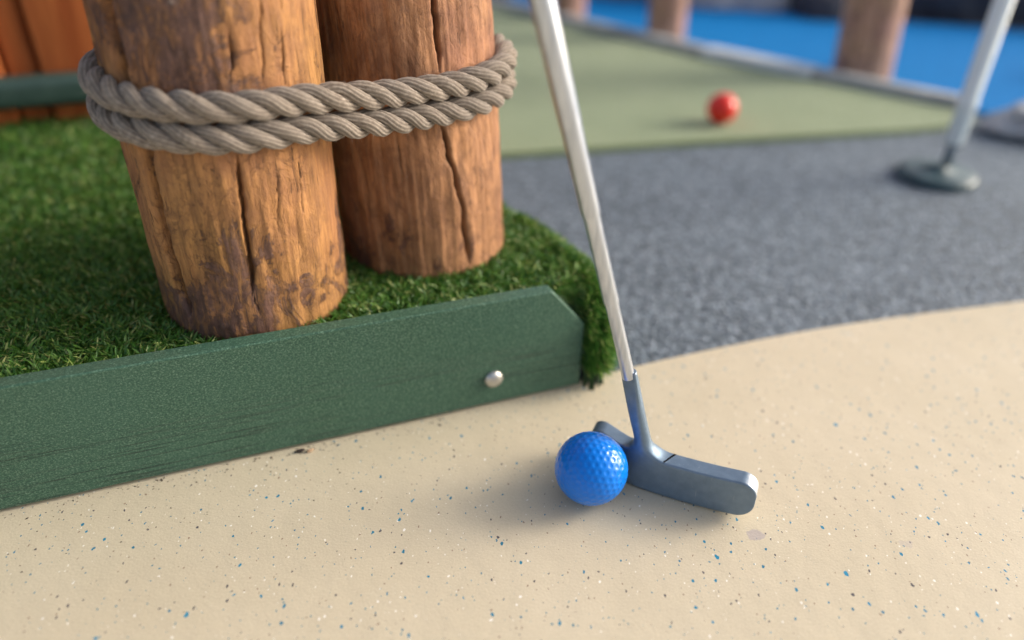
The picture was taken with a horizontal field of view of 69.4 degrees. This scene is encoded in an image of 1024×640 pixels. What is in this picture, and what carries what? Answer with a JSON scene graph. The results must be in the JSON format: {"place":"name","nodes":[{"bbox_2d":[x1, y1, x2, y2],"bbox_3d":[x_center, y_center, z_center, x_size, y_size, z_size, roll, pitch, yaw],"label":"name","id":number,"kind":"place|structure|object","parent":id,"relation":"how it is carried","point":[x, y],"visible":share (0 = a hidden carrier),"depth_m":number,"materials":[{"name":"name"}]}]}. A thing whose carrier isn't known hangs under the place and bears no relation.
{"place":"outdoors","nodes":[
{"label":"outdoors","id":0,"kind":"place"},
{"bbox_2d":[0,301,1023,639],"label":"sand path","id":1,"kind":"structure","parent":0,"point":[882,461],"depth_m":0.42,"materials":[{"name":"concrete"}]},
{"bbox_2d":[0,285,583,509],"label":"border board","id":2,"kind":"object","parent":1,"relation":"on","point":[69,430],"visible":1,"depth_m":0.44,"materials":[{"name":"wood"}]},
{"bbox_2d":[295,448,304,452],"bbox_3d":[-0.134,0.083,0.467,0.007,0.003,0.003,-11,35,-19],"label":"bark chip","id":3,"kind":"object","parent":1,"relation":"on","point":[300,450],"visible":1,"depth_m":0.47,"materials":[{"name":"brown wood"}]},
{"bbox_2d":[5,387,597,572],"bbox_3d":[-0.145,0.097,0.445,0.469,0.001,0.051,-10,34,-18],"label":"grit","id":4,"kind":"object","parent":1,"relation":"on","point":[289,454],"visible":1,"depth_m":0.46,"materials":[{"name":"beige gravel"}]},
{"bbox_2d":[555,431,627,505],"bbox_3d":[0.046,0.086,0.431,0.043,0.043,0.043,-7,53,-29],"label":"golf ball","id":5,"kind":"object","parent":1,"relation":"on","point":[591,468],"visible":1,"depth_m":0.42,"materials":[{"name":"blue plastic"}]},
{"bbox_2d":[528,0,758,514],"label":"putter","id":6,"kind":"object","parent":1,"relation":"on","point":[653,467],"visible":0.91,"depth_m":0.41,"materials":[{"name":"silver metal"}]},
{"bbox_2d":[500,9,1023,379],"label":"ground","id":7,"kind":"structure","parent":0,"point":[710,247],"depth_m":0.77,"materials":[{"name":"grey asphalt"}]},
{"bbox_2d":[0,0,93,126],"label":"fence","id":8,"kind":"object","parent":7,"relation":"on","point":[46,46],"depth_m":0.73,"materials":[{"name":"orange wood"}]},
{"bbox_2d":[0,112,618,389],"bbox_3d":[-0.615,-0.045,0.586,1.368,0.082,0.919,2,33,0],"label":"turf bank","id":9,"kind":"structure","parent":7,"relation":"on","point":[586,379],"depth_m":0.53,"materials":[{"name":"green plant"}]},
{"bbox_2d":[82,0,347,341],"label":"log post","id":10,"kind":"object","parent":9,"relation":"on","point":[240,245],"visible":0.77,"depth_m":0.39,"materials":[{"name":"brown wood"}]},
{"bbox_2d":[70,33,516,158],"bbox_3d":[-0.114,-0.148,0.447,0.272,0.054,0.143,-24,40,-34],"label":"rope","id":11,"kind":"object","parent":10,"relation":"attached to","point":[112,105],"visible":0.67,"depth_m":0.38,"materials":[{"name":"beige fabric"}]},
{"bbox_2d":[316,0,503,281],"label":"log post","id":12,"kind":"object","parent":9,"relation":"on","point":[415,201],"visible":0.62,"depth_m":0.47,"materials":[{"name":"brown wood"}]},
{"bbox_2d":[580,19,709,56],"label":"kerb block","id":13,"kind":"structure","parent":7,"relation":"on","point":[654,40],"depth_m":1.48,"materials":[{"name":"concrete"}]},
{"bbox_2d":[492,8,973,158],"bbox_3d":[-0.244,-0.571,1.490,1.883,0.008,1.480,2,33,0],"label":"green carpet","id":14,"kind":"object","parent":7,"relation":"on","point":[630,95],"visible":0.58,"depth_m":1.12,"materials":[{"name":"green carpet"}]},
{"bbox_2d":[706,93,737,123],"bbox_3d":[0.293,-0.296,1.033,0.043,0.042,0.043,2,33,0],"label":"golf ball","id":15,"kind":"object","parent":14,"relation":"on","point":[721,108],"visible":1,"depth_m":1.02,"materials":[{"name":"red plastic"}]},
{"bbox_2d":[688,0,789,10],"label":"boulder","id":16,"kind":"object","parent":7,"relation":"on","point":[767,5],"visible":0.14,"depth_m":1.82,"materials":[{"name":"stone"}]},
{"bbox_2d":[700,46,820,79],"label":"kerb block","id":17,"kind":"structure","parent":7,"relation":"on","point":[766,63],"depth_m":1.32,"materials":[{"name":"concrete"}]},
{"bbox_2d":[812,68,959,108],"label":"kerb block","id":18,"kind":"structure","parent":7,"relation":"on","point":[902,90],"depth_m":1.19,"materials":[{"name":"concrete"}]},
{"bbox_2d":[895,0,1014,192],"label":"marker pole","id":19,"kind":"object","parent":7,"relation":"on","point":[946,174],"visible":1,"depth_m":0.86,"materials":[{"name":"silver metal"}]},
{"bbox_2d":[904,0,1023,25],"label":"boulder","id":20,"kind":"object","parent":7,"relation":"on","point":[971,12],"visible":0.27,"depth_m":1.75,"materials":[{"name":"stone"}]},
{"bbox_2d":[978,101,1023,139],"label":"boulder","id":21,"kind":"object","parent":7,"relation":"on","point":[1008,122],"visible":1,"depth_m":1.04,"materials":[{"name":"stone"}]},
{"bbox_2d":[508,0,1023,116],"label":"blue path","id":22,"kind":"structure","parent":0,"point":[935,56],"depth_m":1.53,"materials":[{"name":"rubber"}]},
{"bbox_2d":[491,0,511,10],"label":"kerb block","id":23,"kind":"structure","parent":22,"relation":"on","point":[498,4],"depth_m":1.76,"materials":[{"name":"concrete"}]},
{"bbox_2d":[505,2,586,28],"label":"kerb block","id":24,"kind":"structure","parent":22,"relation":"on","point":[573,21],"depth_m":1.69,"materials":[{"name":"concrete"}]},
{"bbox_2d":[556,0,585,17],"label":"log post","id":25,"kind":"object","parent":22,"relation":"on","point":[574,7],"visible":0.43,"depth_m":1.64,"materials":[{"name":"brown wood"}]},
{"bbox_2d":[646,0,687,39],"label":"log post","id":26,"kind":"object","parent":22,"relation":"on","point":[666,18],"visible":0.71,"depth_m":1.49,"materials":[{"name":"brown wood"}]},
{"bbox_2d":[791,0,843,21],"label":"boulder","id":27,"kind":"object","parent":22,"relation":"on","point":[825,10],"visible":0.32,"depth_m":1.72,"materials":[{"name":"stone"}]},
{"bbox_2d":[832,0,907,79],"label":"log post","id":28,"kind":"object","parent":22,"relation":"on","point":[869,33],"visible":0.85,"depth_m":1.24,"materials":[{"name":"brown wood"}]}
]}

